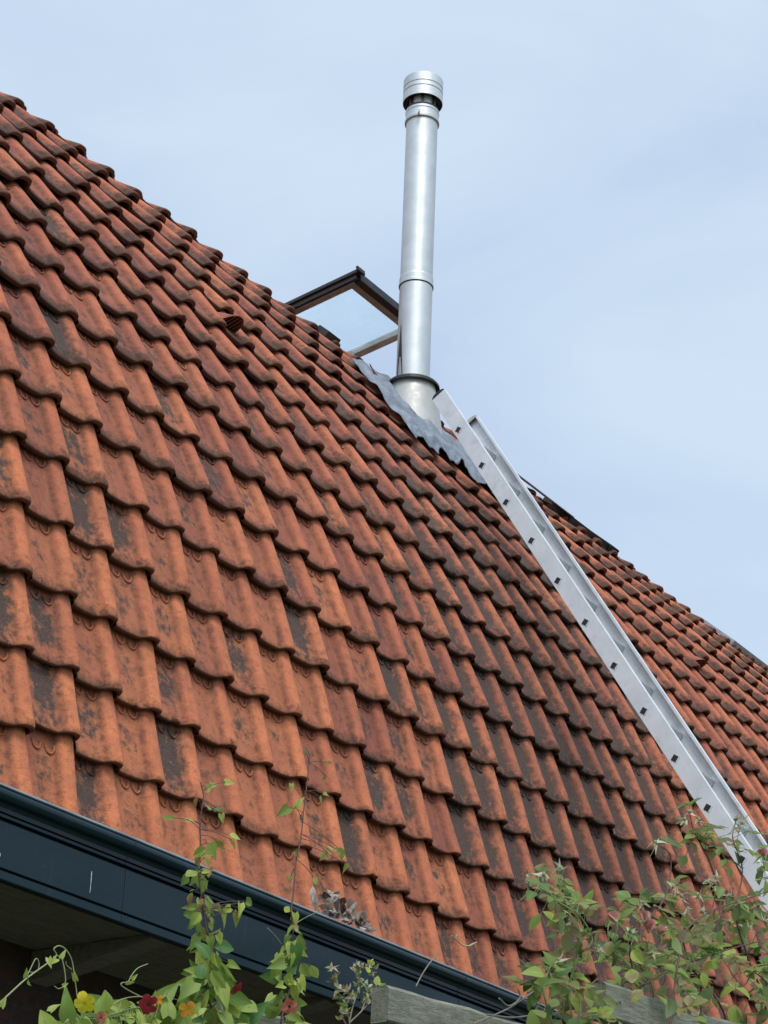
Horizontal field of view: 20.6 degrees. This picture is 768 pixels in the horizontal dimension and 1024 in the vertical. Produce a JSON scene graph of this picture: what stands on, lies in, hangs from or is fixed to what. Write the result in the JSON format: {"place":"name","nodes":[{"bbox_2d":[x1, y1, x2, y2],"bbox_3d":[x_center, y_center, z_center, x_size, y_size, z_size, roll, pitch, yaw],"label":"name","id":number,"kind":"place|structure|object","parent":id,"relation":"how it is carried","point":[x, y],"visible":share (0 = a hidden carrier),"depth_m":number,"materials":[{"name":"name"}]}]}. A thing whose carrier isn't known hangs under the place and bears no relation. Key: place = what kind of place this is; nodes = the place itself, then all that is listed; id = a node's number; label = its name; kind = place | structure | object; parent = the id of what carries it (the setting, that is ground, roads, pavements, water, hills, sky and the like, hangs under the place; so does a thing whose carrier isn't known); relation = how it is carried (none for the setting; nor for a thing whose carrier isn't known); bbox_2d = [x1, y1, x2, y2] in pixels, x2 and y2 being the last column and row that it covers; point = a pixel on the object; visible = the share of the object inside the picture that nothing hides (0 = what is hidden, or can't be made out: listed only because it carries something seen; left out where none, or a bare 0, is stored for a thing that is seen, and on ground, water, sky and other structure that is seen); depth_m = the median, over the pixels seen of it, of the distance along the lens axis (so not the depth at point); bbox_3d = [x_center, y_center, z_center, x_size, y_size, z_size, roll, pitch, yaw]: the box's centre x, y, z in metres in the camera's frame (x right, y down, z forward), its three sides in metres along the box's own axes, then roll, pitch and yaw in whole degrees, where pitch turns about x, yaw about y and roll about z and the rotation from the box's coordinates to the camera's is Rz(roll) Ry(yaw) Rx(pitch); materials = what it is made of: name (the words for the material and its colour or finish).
{"place":"outdoors","nodes":[
{"label":"outdoors","id":0,"kind":"place"},
{"bbox_2d":[0,0,767,664],"label":"sky","id":1,"kind":"structure","parent":0,"point":[600,292],"materials":[{"name":"blue"}]},
{"label":"ground","id":2,"kind":"structure","parent":0,"visible":0},
{"bbox_2d":[0,71,767,1023],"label":"house","id":3,"kind":"structure","parent":2,"relation":"on","point":[256,539],"depth_m":8.70,"materials":[{"name":"tile"}]},
{"bbox_2d":[285,266,398,356],"bbox_3d":[-0.338,-1.024,12.821,0.935,0.803,1.242,-15,-30,31],"label":"roof window","id":4,"kind":"structure","parent":3,"relation":"in","point":[350,310],"depth_m":13.08,"materials":[{"name":"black glass"}]},
{"bbox_2d":[310,887,376,931],"bbox_3d":[-0.149,1.393,7.374,0.097,0.126,0.385,-15,-30,31],"label":"dry leaf heap","id":5,"kind":"object","parent":3,"relation":"on","point":[330,898],"visible":0.95,"depth_m":7.36,"materials":[{"name":"grey plant"}]},
{"bbox_2d":[451,934,476,946],"bbox_3d":[0.324,1.727,8.496,0.005,0.041,0.190,-15,-30,31],"label":"curled tendril","id":6,"kind":"object","parent":3,"relation":"on","point":[455,938],"visible":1,"depth_m":8.47,"materials":[{"name":"plant"}]},
{"bbox_2d":[432,389,767,910],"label":"ladder","id":7,"kind":"object","parent":3,"relation":"on","point":[695,769],"visible":0.98,"depth_m":10.18,"materials":[{"name":"metal"}]},
{"bbox_2d":[518,474,767,671],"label":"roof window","id":8,"kind":"structure","parent":3,"relation":"in","point":[556,507],"depth_m":14.30,"materials":[{"name":"metal"}]},
{"bbox_2d":[208,981,738,1023],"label":"pergola","id":9,"kind":"object","parent":2,"relation":"on","point":[391,1005],"visible":0.66,"depth_m":6.74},
{"bbox_2d":[0,911,318,1023],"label":"creeping vine","id":10,"kind":"object","parent":9,"relation":"attached to","point":[110,1007],"visible":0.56,"depth_m":5.66,"materials":[{"name":"green plant"}]},
{"bbox_2d":[74,991,94,1019],"bbox_3d":[-0.757,1.248,5.344,0.053,0.068,0.037,-3,-26,12],"label":"flower","id":11,"kind":"object","parent":10,"relation":"attached to","point":[83,1001],"visible":1,"depth_m":5.34,"materials":[{"name":"yellow plant"}]},
{"bbox_2d":[95,1011,106,1023],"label":"flower","id":12,"kind":"object","parent":10,"relation":"attached to","point":[100,1015],"visible":1,"depth_m":5.38,"materials":[{"name":"pink plant"}]},
{"bbox_2d":[138,994,157,1020],"bbox_3d":[-0.619,1.300,5.542,0.043,0.067,0.038,20,-31,-32],"label":"flower","id":13,"kind":"object","parent":10,"relation":"attached to","point":[147,1002],"visible":1,"depth_m":5.54,"materials":[{"name":"red plant"}]},
{"bbox_2d":[155,995,163,1016],"bbox_3d":[-0.601,1.321,5.644,0.024,0.056,0.023,-15,-30,31],"label":"flower","id":14,"kind":"object","parent":10,"relation":"attached to","point":[160,998],"visible":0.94,"depth_m":5.65,"materials":[{"name":"orange plant"}]},
{"bbox_2d":[161,779,252,1023],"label":"climbing vine","id":15,"kind":"object","parent":10,"relation":"attached to","point":[209,970],"visible":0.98,"depth_m":5.87,"materials":[{"name":"green plant"}]},
{"bbox_2d":[179,1001,194,1023],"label":"flower","id":16,"kind":"object","parent":15,"relation":"attached to","point":[189,1010],"visible":1,"depth_m":5.67,"materials":[{"name":"orange plant"}]},
{"bbox_2d":[229,982,241,1003],"bbox_3d":[-0.411,1.333,5.858,0.038,0.057,0.036,16,-29,-26],"label":"flower","id":17,"kind":"object","parent":15,"relation":"attached to","point":[235,989],"visible":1,"depth_m":5.86,"materials":[{"name":"red plant"}]},
{"bbox_2d":[259,749,348,1023],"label":"climbing vine","id":18,"kind":"object","parent":10,"relation":"attached to","point":[295,949],"visible":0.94,"depth_m":6.29,"materials":[{"name":"green plant"}]},
{"bbox_2d":[280,999,296,1019],"bbox_3d":[-0.273,1.435,6.080,0.044,0.059,0.038,-15,-30,31],"label":"flower","id":19,"kind":"object","parent":18,"relation":"attached to","point":[288,1006],"visible":1,"depth_m":6.08,"materials":[{"name":"plant"}]},
{"bbox_2d":[325,959,385,1023],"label":"withered plant","id":20,"kind":"object","parent":9,"relation":"attached to","point":[366,1001],"visible":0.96,"depth_m":6.66,"materials":[{"name":"green plant"}]},
{"bbox_2d":[416,952,438,986],"bbox_3d":[0.144,1.524,7.037,0.004,0.143,0.133,-15,-30,31],"label":"twig","id":21,"kind":"object","parent":9,"relation":"on","point":[426,968],"visible":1,"depth_m":7.03,"materials":[{"name":"grey wood"}]},
{"bbox_2d":[503,798,767,1023],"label":"rose bush","id":22,"kind":"object","parent":9,"relation":"on","point":[676,965],"visible":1,"depth_m":7.04,"materials":[{"name":"green plant"}]},
{"bbox_2d":[473,989,540,1023],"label":"bare branch","id":23,"kind":"object","parent":22,"relation":"attached to","point":[520,999],"visible":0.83,"depth_m":6.74,"materials":[{"name":"brown wood"}]}
]}

